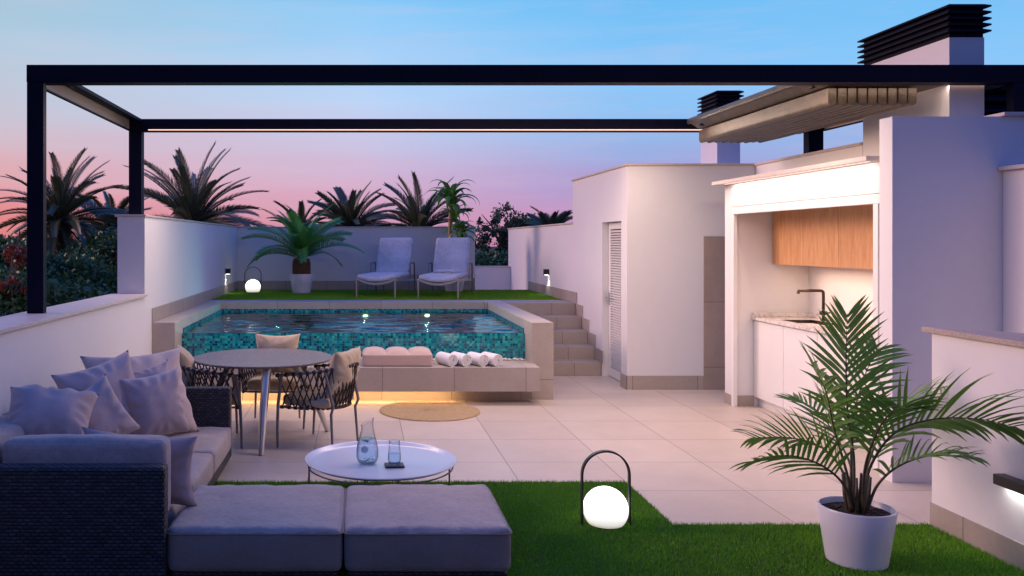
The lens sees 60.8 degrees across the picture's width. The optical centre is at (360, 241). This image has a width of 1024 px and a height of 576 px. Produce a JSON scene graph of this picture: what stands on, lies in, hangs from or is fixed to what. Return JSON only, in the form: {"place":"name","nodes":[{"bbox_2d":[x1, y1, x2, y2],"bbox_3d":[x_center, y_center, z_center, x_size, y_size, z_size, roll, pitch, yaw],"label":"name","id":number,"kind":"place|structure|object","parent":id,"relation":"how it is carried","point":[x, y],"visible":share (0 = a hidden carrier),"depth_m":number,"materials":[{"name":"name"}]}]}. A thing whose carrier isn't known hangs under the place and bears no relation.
{"place":"outdoors","nodes":[
{"label":"outdoors","id":0,"kind":"place"},
{"bbox_2d":[475,247,497,255],"bbox_3d":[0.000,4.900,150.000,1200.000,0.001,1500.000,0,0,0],"label":"ground","id":1,"kind":"structure","parent":0,"point":[490,250],"depth_m":487.24,"materials":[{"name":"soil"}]},
{"bbox_2d":[0,255,26,307],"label":"flowering shrub","id":2,"kind":"object","parent":1,"relation":"on","point":[15,282],"visible":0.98,"depth_m":14.18,"materials":[{"name":"red plant"}]},
{"bbox_2d":[1,228,26,273],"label":"flowering shrub","id":3,"kind":"object","parent":1,"relation":"on","point":[18,254],"visible":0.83,"depth_m":15.49,"materials":[{"name":"red plant"}]},
{"bbox_2d":[0,234,62,280],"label":"leafy tree","id":4,"kind":"object","parent":1,"relation":"on","point":[4,244],"visible":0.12,"depth_m":16.75,"materials":[{"name":"green plant"}]},
{"bbox_2d":[2,232,81,255],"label":"leafy tree","id":5,"kind":"object","parent":1,"relation":"on","point":[46,243],"visible":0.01,"depth_m":33.42,"materials":[{"name":"green plant"}]},
{"bbox_2d":[0,260,102,316],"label":"leafy tree","id":6,"kind":"object","parent":1,"relation":"on","point":[54,295],"visible":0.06,"depth_m":14.61,"materials":[{"name":"green plant"}]},
{"bbox_2d":[0,147,128,255],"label":"date palm","id":7,"kind":"object","parent":1,"relation":"on","point":[63,201],"visible":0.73,"depth_m":20.70,"materials":[{"name":"green plant"}]},
{"bbox_2d":[0,294,147,415],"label":"parapet wall","id":8,"kind":"structure","parent":1,"relation":"on","point":[39,348],"depth_m":6.53,"materials":[{"name":"paint"}]},
{"bbox_2d":[26,65,1023,312],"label":"pergola","id":9,"kind":"object","parent":8,"relation":"on","point":[67,83],"visible":0.77,"depth_m":6.43,"materials":[{"name":"metal"}]},
{"bbox_2d":[687,86,939,142],"bbox_3d":[4.180,-1.195,7.910,1.320,0.268,2.580,0,0,0],"label":"folded canopy","id":10,"kind":"object","parent":9,"relation":"attached to","point":[774,113],"visible":0.98,"depth_m":7.40,"materials":[{"name":"fabric"}]},
{"bbox_2d":[46,246,116,292],"bbox_3d":[-6.188,2.490,18.041,2.401,4.829,2.559,0,0,0],"label":"leafy tree","id":11,"kind":"object","parent":1,"relation":"on","point":[92,266],"visible":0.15,"depth_m":17.63,"materials":[{"name":"green plant"}]},
{"bbox_2d":[50,261,116,301],"bbox_3d":[-5.386,2.636,16.603,3.527,4.539,2.370,0,0,0],"label":"leafy tree","id":12,"kind":"object","parent":1,"relation":"on","point":[82,292],"visible":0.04,"depth_m":16.24,"materials":[{"name":"green plant"}]},
{"bbox_2d":[56,222,116,292],"bbox_3d":[-5.919,2.205,20.019,2.440,5.399,2.433,0,0,0],"label":"leafy tree","id":13,"kind":"object","parent":1,"relation":"on","point":[104,245],"visible":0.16,"depth_m":19.34,"materials":[{"name":"green plant"}]},
{"bbox_2d":[74,191,152,246],"bbox_3d":[-6.900,1.692,23.992,3.056,6.451,2.930,0,0,0],"label":"date palm","id":14,"kind":"object","parent":1,"relation":"on","point":[123,204],"visible":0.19,"depth_m":23.61,"materials":[{"name":"green plant"}]},
{"bbox_2d":[115,215,238,354],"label":"boundary wall","id":15,"kind":"structure","parent":1,"relation":"on","point":[169,266],"depth_m":10.17,"materials":[{"name":"paint"}]},
{"bbox_2d":[225,268,230,273],"bbox_3d":[-2.209,0.492,14.250,0.080,0.094,0.075,0,0,0],"label":"wall lamp","id":16,"kind":"object","parent":15,"relation":"attached to","point":[227,270],"visible":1,"depth_m":14.21,"materials":[{"name":"black plastic"}]},
{"bbox_2d":[109,141,268,262],"bbox_3d":[-3.708,1.311,19.030,3.708,7.217,3.941,0,0,0],"label":"date palm","id":17,"kind":"object","parent":1,"relation":"on","point":[191,203],"visible":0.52,"depth_m":18.72,"materials":[{"name":"green plant"}]},
{"bbox_2d":[266,198,326,225],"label":"date palm","id":18,"kind":"object","parent":1,"relation":"on","point":[301,210],"visible":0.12,"depth_m":25.75,"materials":[{"name":"green plant"}]},
{"bbox_2d":[304,180,397,226],"bbox_3d":[-0.297,1.591,23.977,3.145,6.653,3.170,0,0,0],"label":"date palm","id":19,"kind":"object","parent":1,"relation":"on","point":[346,210],"visible":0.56,"depth_m":23.69,"materials":[{"name":"green plant"}]},
{"bbox_2d":[237,227,474,289],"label":"back wall","id":20,"kind":"structure","parent":1,"relation":"on","point":[329,272],"depth_m":15.60,"materials":[{"name":"paint"}]},
{"bbox_2d":[366,171,480,253],"bbox_3d":[1.585,1.560,21.914,3.009,6.714,3.053,0,0,36],"label":"date palm","id":21,"kind":"object","parent":1,"relation":"on","point":[419,217],"visible":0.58,"depth_m":21.78,"materials":[{"name":"green plant"}]},
{"bbox_2d":[475,244,507,265],"bbox_3d":[3.165,2.476,20.479,3.771,4.858,1.939,0,0,0],"label":"hedge shrub","id":22,"kind":"object","parent":1,"relation":"on","point":[480,262],"visible":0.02,"depth_m":20.18,"materials":[{"name":"green plant"}]},
{"bbox_2d":[475,266,510,289],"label":"parapet wall","id":23,"kind":"structure","parent":1,"relation":"on","point":[492,277],"depth_m":17.40,"materials":[{"name":"paint"}]},
{"bbox_2d":[475,202,528,252],"bbox_3d":[3.869,1.905,22.935,1.728,5.996,1.494,0,0,-27],"label":"leafy tree","id":24,"kind":"object","parent":1,"relation":"on","point":[501,232],"visible":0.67,"depth_m":22.77,"materials":[{"name":"green plant"}]},
{"bbox_2d":[494,213,540,228],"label":"leafy tree","id":25,"kind":"object","parent":1,"relation":"on","point":[530,219],"visible":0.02,"depth_m":24.31,"materials":[{"name":"green plant"}]},
{"bbox_2d":[522,206,572,225],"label":"date palm","id":26,"kind":"object","parent":1,"relation":"on","point":[555,217],"visible":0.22,"depth_m":22.77,"materials":[{"name":"green plant"}]},
{"bbox_2d":[0,0,1023,246],"label":"sky","id":27,"kind":"structure","parent":0,"point":[522,170],"materials":[{"name":"blue"}]},
{"bbox_2d":[217,376,931,524],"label":"floor","id":28,"kind":"structure","parent":0,"point":[681,452],"depth_m":7.05,"materials":[{"name":"beige tile"}]},
{"bbox_2d":[175,345,242,448],"bbox_3d":[-1.313,1.292,7.243,0.587,0.817,0.644,0,0,-12],"label":"rope armchair","id":29,"kind":"object","parent":28,"relation":"on","point":[189,369],"visible":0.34,"depth_m":7.01,"materials":[{"name":"grey fabric"}]},
{"bbox_2d":[193,348,331,455],"bbox_3d":[-0.844,1.354,7.384,1.200,0.714,1.232,0,0,0],"label":"dining table","id":30,"kind":"object","parent":28,"relation":"on","point":[266,360],"visible":0.84,"depth_m":7.23,"materials":[{"name":"stone"}]},
{"bbox_2d":[238,333,306,428],"bbox_3d":[-0.800,1.292,8.034,0.644,0.817,0.587,0,0,0],"label":"rope armchair","id":31,"kind":"object","parent":28,"relation":"on","point":[253,382],"visible":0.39,"depth_m":8.10,"materials":[{"name":"beige fabric"}]},
{"bbox_2d":[275,346,360,447],"bbox_3d":[-0.300,1.292,7.174,0.587,0.817,0.644,0,0,28],"label":"rope armchair","id":32,"kind":"object","parent":28,"relation":"on","point":[341,371],"visible":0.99,"depth_m":6.98,"materials":[{"name":"grey fabric"}]},
{"bbox_2d":[152,300,553,399],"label":"pool","id":33,"kind":"structure","parent":28,"relation":"in","point":[532,342],"depth_m":9.55,"materials":[{"name":"tile"}]},
{"bbox_2d":[183,312,521,332],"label":"water","id":34,"kind":"structure","parent":33,"relation":"in","point":[372,322],"depth_m":10.68,"materials":[{"name":"blue liquid"}]},
{"bbox_2d":[195,359,539,399],"bbox_3d":[-0.060,1.506,9.229,3.877,0.389,0.639,0,0,0],"label":"bench","id":35,"kind":"object","parent":28,"relation":"on","point":[511,379],"visible":0.45,"depth_m":8.91,"materials":[{"name":"stone"}]},
{"bbox_2d":[362,346,432,365],"bbox_3d":[0.392,1.222,9.162,0.743,0.182,0.401,0,0,0],"label":"seat pad","id":36,"kind":"object","parent":35,"relation":"on","point":[397,356],"visible":1,"depth_m":8.96,"materials":[{"name":"pink fabric"}]},
{"bbox_2d":[435,352,457,366],"bbox_3d":[0.917,1.248,9.076,0.127,0.135,0.262,0,0,-25],"label":"rolled towel","id":37,"kind":"object","parent":35,"relation":"on","point":[446,359],"visible":1,"depth_m":8.98,"materials":[{"name":"white fabric"}]},
{"bbox_2d":[451,351,471,366],"bbox_3d":[1.064,1.248,9.076,0.127,0.135,0.263,0,0,-25],"label":"rolled towel","id":38,"kind":"object","parent":35,"relation":"on","point":[464,360],"visible":0.72,"depth_m":8.97,"materials":[{"name":"white fabric"}]},
{"bbox_2d":[467,351,488,366],"bbox_3d":[1.244,1.248,9.076,0.127,0.135,0.262,0,0,-25],"label":"rolled towel","id":39,"kind":"object","parent":35,"relation":"on","point":[480,359],"visible":0.86,"depth_m":8.98,"materials":[{"name":"white fabric"}]},
{"bbox_2d":[481,351,502,366],"bbox_3d":[1.392,1.248,9.076,0.127,0.135,0.263,0,0,-25],"label":"rolled towel","id":40,"kind":"object","parent":35,"relation":"on","point":[495,360],"visible":0.6,"depth_m":8.97,"materials":[{"name":"white fabric"}]},
{"bbox_2d":[379,401,479,421],"bbox_3d":[0.694,1.692,8.570,1.006,0.014,1.006,0,0,0],"label":"round mat","id":41,"kind":"object","parent":28,"relation":"on","point":[433,411],"visible":1,"depth_m":8.48,"materials":[{"name":"wicker"}]},
{"bbox_2d":[500,300,600,375],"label":"staircase","id":42,"kind":"structure","parent":28,"relation":"on","point":[573,352],"depth_m":11.48,"materials":[{"name":"tile"}]},
{"bbox_2d":[168,479,1023,575],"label":"lawn","id":43,"kind":"structure","parent":28,"relation":"on","point":[661,542],"depth_m":4.70,"materials":[{"name":"green plant"}]},
{"bbox_2d":[0,386,231,575],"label":"wicker sofa","id":44,"kind":"object","parent":43,"relation":"on","point":[85,505],"visible":0.69,"depth_m":4.16,"materials":[{"name":"fabric"}]},
{"bbox_2d":[7,384,98,434],"bbox_3d":[-1.772,1.013,4.851,0.500,0.326,0.420,8,41,-13],"label":"cushion","id":45,"kind":"object","parent":44,"relation":"on","point":[35,409],"visible":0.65,"depth_m":4.75,"materials":[{"name":"fabric"}]},
{"bbox_2d":[51,350,134,414],"bbox_3d":[-1.679,1.063,5.621,0.560,0.580,0.311,-16,-9,-43],"label":"cushion","id":46,"kind":"object","parent":44,"relation":"on","point":[117,369],"visible":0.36,"depth_m":5.56,"materials":[{"name":"fabric"}]},
{"bbox_2d":[85,374,140,433],"bbox_3d":[-1.624,1.084,5.219,0.410,0.410,0.260,-33,-3,-34],"label":"cushion","id":47,"kind":"object","parent":44,"relation":"on","point":[109,413],"visible":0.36,"depth_m":5.20,"materials":[{"name":"fabric"}]},
{"bbox_2d":[80,347,198,431],"bbox_3d":[-1.566,1.097,6.120,0.820,0.660,0.281,1,-26,-46],"label":"cushion","id":48,"kind":"object","parent":44,"relation":"on","point":[143,362],"visible":0.17,"depth_m":6.22,"materials":[{"name":"fabric"}]},
{"bbox_2d":[82,427,196,505],"bbox_3d":[-1.185,1.213,4.581,0.660,0.410,0.172,2,9,10],"label":"cushion","id":49,"kind":"object","parent":44,"relation":"on","point":[182,448],"visible":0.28,"depth_m":4.50,"materials":[{"name":"fabric"}]},
{"bbox_2d":[120,367,189,434],"bbox_3d":[-1.382,1.095,5.701,0.440,0.450,0.261,-7,-11,-36],"label":"cushion","id":50,"kind":"object","parent":44,"relation":"on","point":[155,405],"visible":0.91,"depth_m":5.61,"materials":[{"name":"fabric"}]},
{"bbox_2d":[133,359,182,401],"bbox_3d":[-1.433,1.005,5.879,0.360,0.320,0.194,-13,-17,-42],"label":"cushion","id":51,"kind":"object","parent":44,"relation":"on","point":[162,367],"visible":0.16,"depth_m":5.87,"materials":[{"name":"fabric"}]},
{"bbox_2d":[167,484,345,575],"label":"ottoman","id":52,"kind":"object","parent":43,"relation":"on","point":[256,530],"visible":0.98,"depth_m":4.21,"materials":[{"name":"fabric"}]},
{"bbox_2d":[305,440,456,485],"bbox_3d":[0.130,1.547,5.505,0.976,0.306,0.976,0,0,0],"label":"coffee table","id":53,"kind":"object","parent":43,"relation":"on","point":[418,460],"visible":0.98,"depth_m":5.50,"materials":[{"name":"white paint"}]},
{"bbox_2d":[357,422,377,464],"bbox_3d":[0.045,1.270,5.450,0.142,0.292,0.142,0,0,0],"label":"carafe","id":54,"kind":"object","parent":53,"relation":"on","point":[364,449],"visible":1,"depth_m":5.42,"materials":[{"name":"clear glass"}]},
{"bbox_2d":[384,462,404,467],"bbox_3d":[0.215,1.409,5.385,0.120,0.012,0.100,0,0,-3],"label":"coaster","id":55,"kind":"object","parent":53,"relation":"on","point":[393,465],"visible":1,"depth_m":5.36,"materials":[{"name":"stone"}]},
{"bbox_2d":[343,484,511,575],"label":"ottoman","id":56,"kind":"object","parent":43,"relation":"on","point":[422,530],"visible":1,"depth_m":4.22,"materials":[{"name":"fabric"}]},
{"bbox_2d":[580,450,630,530],"bbox_3d":[1.462,1.465,5.085,0.263,0.446,0.263,0,0,34],"label":"globe lantern","id":57,"kind":"object","parent":43,"relation":"on","point":[605,508],"visible":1,"depth_m":5.01,"materials":[{"name":"white plastic"}]},
{"bbox_2d":[730,295,1023,571],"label":"potted palm","id":58,"kind":"object","parent":43,"relation":"on","point":[857,526],"visible":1,"depth_m":4.43,"materials":[{"name":"green plant"}]},
{"bbox_2d":[571,163,755,389],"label":"storage block","id":59,"kind":"structure","parent":28,"relation":"on","point":[641,231],"depth_m":9.82,"materials":[{"name":"paint"}]},
{"bbox_2d":[605,222,620,380],"bbox_3d":[3.144,0.725,10.432,0.093,1.935,0.785,0,0,0],"label":"door","id":60,"kind":"structure","parent":59,"relation":"in","point":[614,294],"depth_m":10.59,"materials":[{"name":"white paint"}]},
{"bbox_2d":[704,237,724,389],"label":"stone cladding","id":61,"kind":"structure","parent":59,"relation":"attached to","point":[714,313],"depth_m":9.81,"materials":[{"name":"beige stone"}]},
{"bbox_2d":[697,90,743,162],"bbox_3d":[4.490,-1.353,10.650,0.346,0.987,0.566,0,0,0],"label":"chimney","id":62,"kind":"object","parent":59,"relation":"on","point":[719,152],"visible":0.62,"depth_m":10.40,"materials":[{"name":"paint"}]},
{"bbox_2d":[712,156,878,468],"bbox_3d":[4.290,0.532,7.620,1.120,2.335,2.879,0,0,0],"label":"kitchen niche","id":63,"kind":"object","parent":28,"relation":"on","point":[757,280],"visible":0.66,"depth_m":8.79,"materials":[{"name":"paint"}]},
{"bbox_2d":[754,142,862,174],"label":"roof parapet","id":64,"kind":"structure","parent":63,"relation":"on","point":[850,151],"depth_m":8.56,"materials":[{"name":"paint"}]},
{"bbox_2d":[772,204,872,268],"bbox_3d":[4.457,-0.161,7.519,0.381,0.779,2.639,0,0,0],"label":"wall cabinet","id":65,"kind":"object","parent":63,"relation":"attached to","point":[840,237],"depth_m":7.83,"materials":[{"name":"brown wood"}]},
{"bbox_2d":[772,209,802,265],"bbox_3d":[4.277,-0.161,8.530,0.021,0.779,0.608,0,0,0],"label":"cabinet door","id":66,"kind":"structure","parent":65,"relation":"in","point":[787,226],"depth_m":8.52,"materials":[{"name":"brown wood"}]},
{"bbox_2d":[803,207,838,267],"bbox_3d":[4.277,-0.161,7.918,0.021,0.779,0.609,0,0,0],"label":"cabinet door","id":67,"kind":"structure","parent":65,"relation":"in","point":[820,225],"depth_m":7.89,"materials":[{"name":"brown wood"}]},
{"bbox_2d":[839,204,872,268],"bbox_3d":[4.277,-0.161,7.306,0.021,0.779,0.609,0,0,0],"label":"cabinet door","id":68,"kind":"structure","parent":65,"relation":"in","point":[855,222],"depth_m":7.34,"materials":[{"name":"brown wood"}]},
{"bbox_2d":[857,4,991,155],"bbox_3d":[4.681,-1.218,7.150,0.336,1.237,1.196,0,0,0],"label":"chimney","id":69,"kind":"object","parent":63,"relation":"on","point":[950,34],"visible":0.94,"depth_m":6.73,"materials":[{"name":"paint"}]},
{"bbox_2d":[984,88,1005,115],"bbox_3d":[5.560,-0.980,7.010,1.480,0.760,0.120,0,0,0],"label":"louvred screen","id":70,"kind":"object","parent":63,"relation":"on","point":[995,102],"depth_m":6.99,"materials":[{"name":"metal"}]},
{"bbox_2d":[752,313,872,446],"bbox_3d":[4.351,1.216,7.514,0.593,0.968,2.653,0,0,0],"label":"kitchen counter","id":71,"kind":"object","parent":28,"relation":"on","point":[781,358],"visible":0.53,"depth_m":8.18,"materials":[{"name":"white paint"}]},
{"bbox_2d":[754,321,784,407],"bbox_3d":[4.087,1.207,8.529,0.022,0.785,0.606,0,0,0],"label":"cabinet door","id":72,"kind":"structure","parent":71,"relation":"in","point":[768,338],"depth_m":8.52,"materials":[{"name":"white paint"}]},
{"bbox_2d":[783,327,816,420],"bbox_3d":[4.087,1.207,7.917,0.022,0.785,0.606,0,0,0],"label":"cabinet door","id":73,"kind":"structure","parent":71,"relation":"in","point":[795,358],"depth_m":7.95,"materials":[{"name":"white paint"}]},
{"bbox_2d":[797,289,829,320],"bbox_3d":[4.444,0.620,8.359,0.292,0.309,0.139,0,0,0],"label":"tap","id":74,"kind":"object","parent":71,"relation":"on","point":[814,290],"visible":0.73,"depth_m":8.39,"materials":[{"name":"brown metal"}]},
{"bbox_2d":[817,333,856,429],"bbox_3d":[4.087,1.207,7.305,0.022,0.785,0.606,0,0,0],"label":"cabinet door","id":75,"kind":"structure","parent":71,"relation":"in","point":[820,341],"depth_m":7.41,"materials":[{"name":"white paint"}]},
{"bbox_2d":[857,344,872,437],"bbox_3d":[4.087,1.207,6.693,0.022,0.785,0.606,0,0,0],"label":"cabinet door","id":76,"kind":"structure","parent":71,"relation":"in","point":[858,350],"depth_m":6.90,"materials":[{"name":"white paint"}]},
{"bbox_2d":[879,112,1023,481],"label":"screen wall","id":77,"kind":"structure","parent":28,"relation":"on","point":[940,221],"depth_m":6.03,"materials":[{"name":"paint"}]},
{"bbox_2d":[922,327,1023,570],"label":"parapet","id":78,"kind":"structure","parent":28,"relation":"on","point":[973,504],"depth_m":4.68,"materials":[{"name":"paint"}]},
{"bbox_2d":[993,473,1023,494],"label":"wall lamp","id":79,"kind":"object","parent":78,"relation":"attached to","point":[1009,482],"visible":1,"depth_m":4.40,"materials":[{"name":"black plastic"}]},
{"bbox_2d":[997,164,1023,332],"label":"side wall","id":80,"kind":"structure","parent":28,"relation":"on","point":[1013,248],"depth_m":5.93,"materials":[{"name":"paint"}]},
{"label":"rear terrace floor","id":81,"kind":"structure","parent":0,"visible":0},
{"bbox_2d":[222,290,537,299],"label":"lawn","id":82,"kind":"structure","parent":81,"relation":"on","point":[391,296],"depth_m":13.72,"materials":[{"name":"green plant"}]},
{"bbox_2d":[244,267,261,292],"bbox_3d":[-1.840,0.647,14.620,0.263,0.446,0.263,0,0,34],"label":"globe lantern","id":83,"kind":"object","parent":82,"relation":"on","point":[252,286],"visible":1,"depth_m":14.54,"materials":[{"name":"white plastic"}]},
{"bbox_2d":[241,202,363,293],"bbox_3d":[-1.090,0.083,14.510,2.033,1.574,2.009,0,0,22],"label":"potted cycad","id":84,"kind":"object","parent":82,"relation":"on","point":[302,246],"visible":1,"depth_m":14.36,"materials":[{"name":"green plant"}]},
{"bbox_2d":[355,238,420,297],"bbox_3d":[0.495,0.399,14.227,0.704,0.944,1.955,0,0,15],"label":"sun lounger","id":85,"kind":"object","parent":82,"relation":"on","point":[393,263],"visible":1,"depth_m":14.41,"materials":[{"name":"white fabric"}]},
{"bbox_2d":[417,238,475,298],"bbox_3d":[1.450,0.399,14.037,0.704,0.944,1.955,0,0,15],"label":"sun lounger","id":86,"kind":"object","parent":82,"relation":"on","point":[451,254],"visible":0.95,"depth_m":14.23,"materials":[{"name":"white fabric"}]},
{"bbox_2d":[434,270,458,272],"bbox_3d":[1.401,0.476,13.852,0.392,0.051,0.241,0,0,18],"label":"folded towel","id":87,"kind":"object","parent":86,"relation":"on","point":[446,271],"visible":1,"depth_m":13.75,"materials":[{"name":"white fabric"}]},
{"bbox_2d":[424,179,481,291],"bbox_3d":[1.590,-0.125,15.139,0.879,1.990,0.894,0,0,-28],"label":"potted dracaena","id":88,"kind":"object","parent":82,"relation":"on","point":[449,194],"visible":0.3,"depth_m":15.04,"materials":[{"name":"green plant"}]},
{"bbox_2d":[507,222,575,302],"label":"boundary wall","id":89,"kind":"structure","parent":81,"relation":"on","point":[534,252],"depth_m":14.30,"materials":[{"name":"paint"}]},
{"bbox_2d":[543,269,548,274],"bbox_3d":[3.028,0.492,13.900,0.080,0.094,0.075,0,0,0],"label":"wall lamp","id":90,"kind":"object","parent":89,"relation":"attached to","point":[545,271],"visible":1,"depth_m":13.86,"materials":[{"name":"black plastic"}]}
]}

